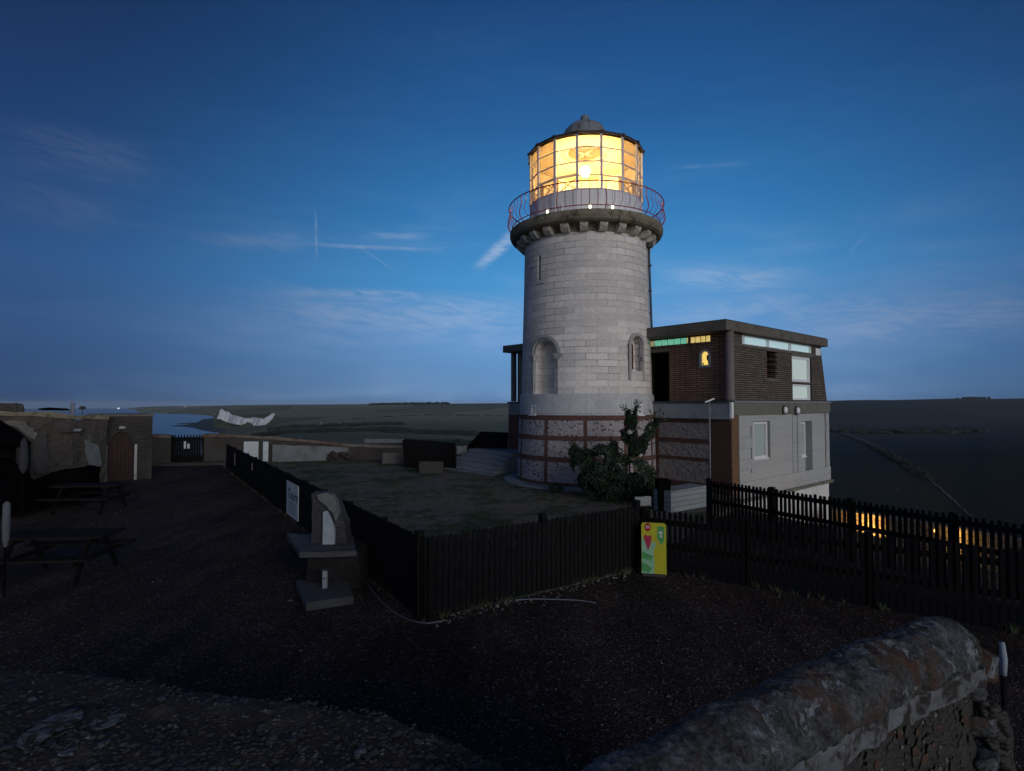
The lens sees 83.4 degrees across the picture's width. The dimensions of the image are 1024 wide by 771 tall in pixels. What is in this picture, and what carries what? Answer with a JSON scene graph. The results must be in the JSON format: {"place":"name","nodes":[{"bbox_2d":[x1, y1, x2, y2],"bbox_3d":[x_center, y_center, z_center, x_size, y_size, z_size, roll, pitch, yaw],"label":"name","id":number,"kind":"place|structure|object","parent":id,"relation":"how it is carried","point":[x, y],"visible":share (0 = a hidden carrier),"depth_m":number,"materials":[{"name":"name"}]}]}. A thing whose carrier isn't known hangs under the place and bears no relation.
{"place":"outdoors","nodes":[
{"label":"outdoors","id":0,"kind":"place"},
{"bbox_2d":[20,408,218,453],"bbox_3d":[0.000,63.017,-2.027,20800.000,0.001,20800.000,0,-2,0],"label":"sea","id":1,"kind":"structure","parent":0,"point":[162,423],"depth_m":2501.64,"materials":[{"name":"blue liquid"}]},
{"bbox_2d":[171,418,225,431],"bbox_3d":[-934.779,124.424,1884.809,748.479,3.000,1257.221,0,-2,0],"label":"foreshore","id":2,"kind":"structure","parent":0,"point":[205,424],"depth_m":1665.72,"materials":[{"name":"grey sand"}]},
{"bbox_2d":[217,409,274,425],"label":"chalk cliff","id":3,"kind":"structure","parent":0,"point":[225,416],"depth_m":1509.52,"materials":[{"name":"white stone"}]},
{"bbox_2d":[221,459,740,620],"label":"lawn","id":4,"kind":"structure","parent":0,"point":[428,517],"depth_m":18.15,"materials":[{"name":"green plant"}]},
{"bbox_2d":[244,441,268,461],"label":"display panels","id":5,"kind":"object","parent":4,"relation":"on","point":[258,450],"visible":0.61,"depth_m":30.09,"materials":[{"name":"plastic"}]},
{"bbox_2d":[272,444,348,461],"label":"rendered plinth","id":6,"kind":"structure","parent":4,"relation":"on","point":[286,452],"depth_m":30.60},
{"bbox_2d":[226,444,435,621],"bbox_3d":[-7.274,3.126,17.590,0.181,1.382,22.621,1,-2,-33],"label":"picket fence","id":7,"kind":"object","parent":4,"relation":"on","point":[390,551],"visible":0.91,"depth_m":9.75,"materials":[{"name":"black wood"}]},
{"bbox_2d":[286,480,298,521],"bbox_3d":[-5.719,2.983,14.964,0.026,0.880,1.364,1,-2,-33],"label":"notice board","id":8,"kind":"object","parent":7,"relation":"attached to","point":[292,502],"visible":1,"depth_m":14.88,"materials":[{"name":"white"}]},
{"bbox_2d":[326,451,353,460],"bbox_3d":[-9.249,3.792,30.927,1.494,0.630,0.854,0,-2,0],"label":"rubble pile","id":9,"kind":"object","parent":4,"relation":"on","point":[344,456],"visible":0.98,"depth_m":30.70,"materials":[{"name":"grey stone"}]},
{"bbox_2d":[382,453,403,463],"bbox_3d":[-5.965,3.749,29.647,1.654,0.626,0.743,0,-2,0],"label":"stone trough","id":10,"kind":"object","parent":4,"relation":"on","point":[392,458],"visible":0.67,"depth_m":29.29,"materials":[{"name":"grey stone"}]},
{"bbox_2d":[402,439,455,467],"bbox_3d":[-3.904,3.243,27.174,2.742,1.389,0.209,0,-2,13],"label":"board screen","id":11,"kind":"object","parent":4,"relation":"on","point":[415,452],"visible":0.77,"depth_m":27.24,"materials":[{"name":"black wood"}]},
{"bbox_2d":[419,461,443,472],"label":"stone block","id":12,"kind":"structure","parent":4,"relation":"on","point":[430,466],"depth_m":25.30,"materials":[{"name":"grey stone"}]},
{"bbox_2d":[443,448,517,476],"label":"stone steps","id":13,"kind":"structure","parent":4,"relation":"on","point":[488,461],"depth_m":26.29,"materials":[{"name":"grey stone"}]},
{"bbox_2d":[456,446,467,454],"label":"stone pillar","id":14,"kind":"structure","parent":13,"relation":"on","point":[459,449],"depth_m":28.71,"materials":[{"name":"grey stone"}]},
{"bbox_2d":[467,431,508,451],"bbox_3d":[-1.340,2.919,28.968,2.582,1.185,0.289,-1,-2,22],"label":"stair guard","id":15,"kind":"object","parent":13,"relation":"on","point":[483,439],"visible":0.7,"depth_m":28.89,"materials":[{"name":"black metal"}]},
{"bbox_2d":[291,460,683,520],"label":"lawn stones","id":16,"kind":"object","parent":4,"relation":"on","point":[455,487],"visible":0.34,"depth_m":20.08,"materials":[{"name":"grey stone"}]},
{"bbox_2d":[414,500,640,620],"bbox_3d":[0.527,2.833,9.449,4.598,1.445,0.181,1,-2,-35],"label":"picket fence","id":17,"kind":"object","parent":4,"relation":"on","point":[613,544],"visible":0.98,"depth_m":9.14,"materials":[{"name":"brown wood"}]},
{"bbox_2d":[548,482,563,492],"bbox_3d":[1.506,3.532,19.724,0.572,0.443,0.537,0,-2,0],"label":"plant","id":18,"kind":"object","parent":4,"relation":"on","point":[553,488],"visible":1,"depth_m":19.66,"materials":[{"name":"green plant"}]},
{"bbox_2d":[564,399,668,501],"bbox_3d":[3.360,2.044,18.286,3.394,3.273,1.561,0,-2,0],"label":"shrub","id":19,"kind":"object","parent":4,"relation":"on","point":[617,483],"visible":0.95,"depth_m":18.18,"materials":[{"name":"green plant"}]},
{"bbox_2d":[634,462,650,475],"bbox_3d":[4.059,2.598,17.922,0.600,0.473,0.564,0,-2,0],"label":"flowering plant","id":20,"kind":"object","parent":19,"relation":"attached to","point":[643,470],"visible":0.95,"depth_m":17.79,"materials":[{"name":"green plant"}]},
{"bbox_2d":[635,496,651,505],"bbox_3d":[3.124,2.767,13.719,0.487,0.311,0.436,0,-2,0],"label":"kerb stone","id":21,"kind":"object","parent":4,"relation":"on","point":[645,501],"visible":0.73,"depth_m":13.52,"materials":[{"name":"white stone"}]},
{"bbox_2d":[655,478,670,510],"bbox_3d":[4.333,3.135,16.508,0.360,0.894,0.460,0,-2,0],"label":"post","id":22,"kind":"object","parent":4,"relation":"on","point":[662,485],"visible":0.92,"depth_m":16.30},
{"bbox_2d":[654,483,705,512],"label":"wall","id":23,"kind":"structure","parent":4,"relation":"on","point":[683,497],"depth_m":16.54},
{"bbox_2d":[0,398,1023,770],"bbox_3d":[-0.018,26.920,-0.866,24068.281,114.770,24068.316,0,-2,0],"label":"ground","id":24,"kind":"structure","parent":0,"point":[46,618],"depth_m":8.26,"materials":[{"name":"grey gravel"}]},
{"bbox_2d":[2,500,10,596],"bbox_3d":[-8.035,2.585,9.122,0.105,1.520,0.110,0,-2,0],"label":"parasol","id":25,"kind":"object","parent":24,"relation":"on","point":[6,516],"visible":1,"depth_m":9.10,"materials":[{"name":"fabric"}]},
{"bbox_2d":[0,420,31,512],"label":"timber shelter","id":26,"kind":"object","parent":24,"relation":"on","point":[11,438],"visible":0.4,"depth_m":16.20,"materials":[{"name":"black wood"}]},
{"bbox_2d":[18,436,28,518],"bbox_3d":[-13.034,2.444,15.329,0.209,2.200,0.220,0,-2,0],"label":"parasol","id":27,"kind":"object","parent":24,"relation":"on","point":[23,459],"visible":1,"depth_m":15.29,"materials":[{"name":"grey fabric"}]},
{"bbox_2d":[0,410,108,482],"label":"ruined wall","id":28,"kind":"structure","parent":24,"relation":"on","point":[56,440],"depth_m":20.71,"materials":[{"name":"stone"}]},
{"bbox_2d":[0,403,23,410],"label":"stone heap","id":29,"kind":"object","parent":28,"relation":"on","point":[12,406],"visible":0.88,"depth_m":20.39,"materials":[{"name":"grey stone"}]},
{"bbox_2d":[38,407,69,410],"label":"ridge slab","id":30,"kind":"structure","parent":28,"relation":"on","point":[61,409],"depth_m":20.89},
{"bbox_2d":[70,402,74,419],"bbox_3d":[-16.335,1.038,21.369,0.148,0.820,0.148,-1,-2,22],"label":"pipe stub","id":31,"kind":"object","parent":28,"relation":"on","point":[72,410],"visible":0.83,"depth_m":21.33,"materials":[{"name":"metal"}]},
{"bbox_2d":[34,465,100,503],"bbox_3d":[-13.851,3.048,17.612,1.851,1.117,1.071,0,-2,0],"label":"tarpaulin cover","id":32,"kind":"object","parent":24,"relation":"on","point":[87,474],"visible":0.63,"depth_m":17.13,"materials":[{"name":"black fabric"}]},
{"bbox_2d":[0,527,135,585],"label":"picnic table","id":33,"kind":"object","parent":24,"relation":"on","point":[93,536],"visible":0.97,"depth_m":10.10,"materials":[{"name":"brown wood"}]},
{"bbox_2d":[37,482,137,515],"bbox_3d":[-12.035,3.211,16.405,1.800,0.783,1.500,0,-2,-4],"label":"picnic table","id":34,"kind":"object","parent":24,"relation":"on","point":[101,500],"visible":0.99,"depth_m":16.16,"materials":[{"name":"brown wood"}]},
{"bbox_2d":[107,413,153,481],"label":"brick outbuilding","id":35,"kind":"structure","parent":24,"relation":"on","point":[129,446],"depth_m":23.13,"materials":[{"name":"brick"}]},
{"bbox_2d":[108,432,132,480],"bbox_3d":[-15.626,2.829,22.972,0.812,1.923,0.070,1,-2,-37],"label":"door","id":36,"kind":"structure","parent":35,"relation":"in","point":[122,449],"depth_m":22.97,"materials":[{"name":"paint"}]},
{"bbox_2d":[152,434,170,465],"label":"boundary wall","id":37,"kind":"structure","parent":24,"relation":"on","point":[161,448],"depth_m":28.33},
{"bbox_2d":[160,461,225,465],"bbox_3d":[-15.820,3.918,28.789,3.000,0.160,0.700,0,-2,-13],"label":"gate step","id":38,"kind":"object","parent":24,"relation":"on","point":[199,463],"visible":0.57,"depth_m":28.55,"materials":[{"name":"grey concrete"}]},
{"bbox_2d":[0,666,504,770],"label":"flint wall","id":39,"kind":"structure","parent":24,"relation":"on","point":[50,720],"depth_m":2.35,"materials":[{"name":"grey stone"}]},
{"bbox_2d":[296,580,353,610],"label":"paving slab","id":40,"kind":"structure","parent":24,"relation":"on","point":[314,596],"depth_m":8.85,"materials":[{"name":"concrete"}]},
{"bbox_2d":[321,568,328,588],"bbox_3d":[-2.979,3.071,9.166,0.090,0.310,0.090,0,-2,0],"label":"marker post","id":41,"kind":"object","parent":40,"relation":"on","point":[324,578],"visible":1,"depth_m":9.13,"materials":[{"name":"paint"}]},
{"bbox_2d":[287,490,368,588],"bbox_3d":[-3.306,2.620,9.959,1.680,1.565,1.362,0,-2,0],"label":"stone monument","id":42,"kind":"object","parent":24,"relation":"on","point":[334,545],"visible":0.87,"depth_m":9.79,"materials":[{"name":"stone"}]},
{"bbox_2d":[202,434,460,461],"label":"boundary wall","id":43,"kind":"structure","parent":24,"relation":"on","point":[214,447],"depth_m":30.45,"materials":[{"name":"stone"}]},
{"bbox_2d":[171,434,203,461],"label":"gate","id":44,"kind":"structure","parent":43,"relation":"attached to","point":[192,452],"depth_m":29.14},
{"bbox_2d":[266,421,405,429],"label":"valley scrub","id":45,"kind":"object","parent":24,"relation":"on","point":[336,425],"visible":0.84,"depth_m":962.15,"materials":[{"name":"green plant"}]},
{"bbox_2d":[250,427,479,438],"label":"valley scrub","id":46,"kind":"object","parent":24,"relation":"on","point":[401,430],"visible":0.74,"depth_m":531.17,"materials":[{"name":"green plant"}]},
{"bbox_2d":[364,439,403,442],"bbox_3d":[-7.443,3.248,33.667,2.600,0.295,0.543,0,-2,0],"label":"stone ledge","id":47,"kind":"object","parent":24,"relation":"on","point":[382,440],"visible":0.79,"depth_m":33.41,"materials":[{"name":"grey stone"}]},
{"bbox_2d":[366,581,444,623],"bbox_3d":[-1.998,3.331,9.080,0.433,0.016,2.882,1,-2,-38],"label":"cable","id":48,"kind":"object","parent":24,"relation":"on","point":[402,616],"visible":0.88,"depth_m":8.16,"materials":[{"name":"black rubber"}]},
{"bbox_2d":[368,402,449,404],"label":"skyline wood","id":49,"kind":"object","parent":24,"relation":"on","point":[406,403],"visible":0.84,"depth_m":2928.62,"materials":[{"name":"green plant"}]},
{"bbox_2d":[381,438,508,446],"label":"hillside scrub","id":50,"kind":"object","parent":24,"relation":"on","point":[459,442],"visible":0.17,"depth_m":149.13,"materials":[{"name":"green plant"}]},
{"bbox_2d":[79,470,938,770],"bbox_3d":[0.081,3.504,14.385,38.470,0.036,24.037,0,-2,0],"label":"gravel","id":51,"kind":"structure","parent":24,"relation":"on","point":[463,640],"depth_m":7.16,"materials":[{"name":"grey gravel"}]},
{"bbox_2d":[428,571,639,626],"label":"pale pebbles","id":52,"kind":"object","parent":24,"relation":"on","point":[496,605],"visible":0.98,"depth_m":8.80,"materials":[{"name":"grey stone"}]},
{"bbox_2d":[515,598,595,603],"bbox_3d":[0.670,3.324,8.894,1.249,0.017,0.119,0,-2,6],"label":"cable","id":53,"kind":"object","parent":24,"relation":"on","point":[554,599],"visible":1,"depth_m":8.93,"materials":[{"name":"grey plastic"}]},
{"bbox_2d":[504,114,665,491],"bbox_3d":[2.922,-3.492,23.459,6.541,15.390,6.547,0,-2,7],"label":"lighthouse","id":54,"kind":"object","parent":24,"relation":"on","point":[586,237],"visible":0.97,"depth_m":21.38,"materials":[{"name":"stone"}]},
{"bbox_2d":[529,405,536,415],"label":"small window","id":55,"kind":"structure","parent":54,"relation":"in","point":[533,408],"depth_m":21.86,"materials":[{"name":"grey glass"}]},
{"bbox_2d":[530,147,537,206],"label":"lantern window","id":56,"kind":"structure","parent":54,"relation":"in","point":[534,156],"depth_m":22.97,"materials":[{"name":"glass"}]},
{"bbox_2d":[538,138,554,199],"bbox_3d":[1.345,-8.331,22.195,0.090,2.120,0.897,2,-2,-42],"label":"lantern window","id":57,"kind":"structure","parent":54,"relation":"in","point":[546,152],"depth_m":22.19,"materials":[{"name":"glass"}]},
{"bbox_2d":[555,134,576,192],"bbox_3d":[2.040,-8.348,21.671,0.897,2.120,0.090,-1,-2,26],"label":"lantern window","id":58,"kind":"structure","parent":54,"relation":"in","point":[556,151],"depth_m":21.70,"materials":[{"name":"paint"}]},
{"bbox_2d":[577,133,601,189],"bbox_3d":[2.882,-8.354,21.453,0.897,2.120,0.090,0,-2,3],"label":"lantern window","id":59,"kind":"structure","parent":54,"relation":"in","point":[578,161],"depth_m":21.42,"materials":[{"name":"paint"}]},
{"bbox_2d":[601,133,622,191],"bbox_3d":[3.744,-8.351,21.573,0.897,2.120,0.090,1,-2,-19],"label":"lantern window","id":60,"kind":"structure","parent":54,"relation":"in","point":[621,138],"depth_m":21.57,"materials":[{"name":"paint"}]},
{"bbox_2d":[623,137,637,196],"bbox_3d":[4.495,-8.336,22.014,0.897,2.120,0.090,2,-2,-42],"label":"lantern window","id":61,"kind":"structure","parent":54,"relation":"in","point":[629,147],"depth_m":22.03,"materials":[{"name":"glass"}]},
{"bbox_2d":[628,333,644,380],"bbox_3d":[4.558,-1.077,21.572,0.954,1.789,0.418,2,-2,-40],"label":"arched window","id":62,"kind":"structure","parent":54,"relation":"in","point":[630,346],"depth_m":21.42,"materials":[{"name":"stone"}]},
{"bbox_2d":[637,144,642,204],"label":"lantern window","id":63,"kind":"structure","parent":54,"relation":"in","point":[639,154],"depth_m":22.81,"materials":[{"name":"glass"}]},
{"bbox_2d":[638,404,644,415],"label":"small window","id":64,"kind":"structure","parent":54,"relation":"in","point":[640,409],"depth_m":21.39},
{"bbox_2d":[225,468,1020,633],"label":"grass tufts","id":65,"kind":"object","parent":24,"relation":"on","point":[637,568],"visible":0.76,"depth_m":9.15,"materials":[{"name":"green plant"}]},
{"bbox_2d":[641,522,666,576],"bbox_3d":[2.525,2.919,10.241,0.431,0.924,0.120,0,-2,13],"label":"sign board","id":66,"kind":"object","parent":24,"relation":"on","point":[653,549],"visible":1,"depth_m":10.23,"materials":[{"name":"yellow plastic"}]},
{"bbox_2d":[503,319,833,524],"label":"house","id":67,"kind":"structure","parent":24,"relation":"on","point":[764,386],"depth_m":21.71,"materials":[{"name":"brick"}]},
{"bbox_2d":[655,354,668,400],"bbox_3d":[6.237,-0.320,22.994,0.050,1.909,1.193,2,-2,-41],"label":"door leaf","id":68,"kind":"structure","parent":67,"relation":"in","point":[661,360],"depth_m":23.17,"materials":[{"name":"black wood"}]},
{"bbox_2d":[699,349,710,367],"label":"arched window","id":69,"kind":"structure","parent":67,"relation":"in","point":[704,357],"depth_m":20.92,"materials":[{"name":"grey"}]},
{"bbox_2d":[744,335,768,346],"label":"strip window","id":70,"kind":"structure","parent":67,"relation":"in","point":[756,341],"depth_m":21.85,"materials":[{"name":"clear glass"}]},
{"bbox_2d":[754,422,768,459],"bbox_3d":[9.243,2.054,21.440,1.166,1.387,0.140,2,-2,-41],"label":"window","id":71,"kind":"structure","parent":67,"relation":"in","point":[760,428],"depth_m":21.56,"materials":[{"name":"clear glass"}]},
{"bbox_2d":[769,339,790,350],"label":"strip window","id":72,"kind":"structure","parent":67,"relation":"in","point":[782,345],"depth_m":23.20,"materials":[{"name":"clear glass"}]},
{"bbox_2d":[791,343,810,352],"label":"strip window","id":73,"kind":"structure","parent":67,"relation":"in","point":[802,348],"depth_m":24.54,"materials":[{"name":"clear glass"}]},
{"bbox_2d":[792,356,809,382],"bbox_3d":[12.118,-0.675,24.236,1.863,1.060,0.100,2,-2,-41],"label":"window","id":74,"kind":"structure","parent":67,"relation":"in","point":[800,365],"depth_m":24.38,"materials":[{"name":"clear glass"}]},
{"bbox_2d":[793,384,809,399],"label":"window","id":75,"kind":"structure","parent":67,"relation":"in","point":[799,391],"depth_m":24.33,"materials":[{"name":"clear glass"}]},
{"bbox_2d":[800,422,806,470],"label":"window","id":76,"kind":"structure","parent":67,"relation":"in","point":[803,447],"depth_m":24.03,"materials":[{"name":"white glass"}]},
{"bbox_2d":[704,398,714,477],"bbox_3d":[6.947,2.119,20.178,0.345,3.361,0.100,0,-2,0],"label":"floodlight pole","id":77,"kind":"object","parent":24,"relation":"on","point":[709,435],"visible":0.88,"depth_m":20.17,"materials":[{"name":"grey metal"}]},
{"bbox_2d":[578,615,1017,770],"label":"foreground wall","id":78,"kind":"structure","parent":24,"relation":"on","point":[908,696],"depth_m":2.28,"materials":[{"name":"stone"},{"name":"mortar"}]},
{"bbox_2d":[640,506,1023,631],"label":"picket fence","id":79,"kind":"object","parent":24,"relation":"on","point":[867,574],"visible":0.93,"depth_m":8.73,"materials":[{"name":"brown wood"}]},
{"bbox_2d":[706,478,1023,592],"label":"picket fence","id":80,"kind":"object","parent":24,"relation":"on","point":[951,519],"visible":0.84,"depth_m":10.95,"materials":[{"name":"brown wood"}]},
{"bbox_2d":[834,432,933,479],"bbox_3d":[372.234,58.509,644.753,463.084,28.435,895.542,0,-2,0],"label":"track hedge","id":81,"kind":"object","parent":24,"relation":"on","point":[909,466],"visible":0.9,"depth_m":241.85,"materials":[{"name":"green plant"}]},
{"bbox_2d":[829,427,989,433],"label":"valley scrub","id":82,"kind":"object","parent":24,"relation":"on","point":[905,430],"visible":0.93,"depth_m":1019.76,"materials":[{"name":"plant"}]},
{"bbox_2d":[832,509,1020,571],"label":"terrace wall","id":83,"kind":"structure","parent":24,"relation":"on","point":[988,540],"depth_m":17.17,"materials":[{"name":"stone"}]},
{"bbox_2d":[955,397,990,398],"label":"skyline copse","id":84,"kind":"object","parent":24,"relation":"on","point":[974,398],"visible":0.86,"depth_m":2929.96,"materials":[{"name":"plant"}]},
{"bbox_2d":[999,642,1007,708],"bbox_3d":[3.032,2.375,3.526,0.038,1.579,0.037,-1,-2,22],"label":"marker stake","id":85,"kind":"object","parent":24,"relation":"on","point":[1003,660],"visible":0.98,"depth_m":3.53,"materials":[{"name":"paint"}]},
{"bbox_2d":[0,0,1023,408],"label":"sky","id":86,"kind":"structure","parent":0,"point":[203,202],"materials":[{"name":"blue"}]},
{"bbox_2d":[839,432,973,520],"bbox_3d":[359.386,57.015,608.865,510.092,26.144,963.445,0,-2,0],"label":"track","id":87,"kind":"structure","parent":0,"point":[955,501],"depth_m":184.04,"materials":[{"name":"grey gravel"}]}
]}

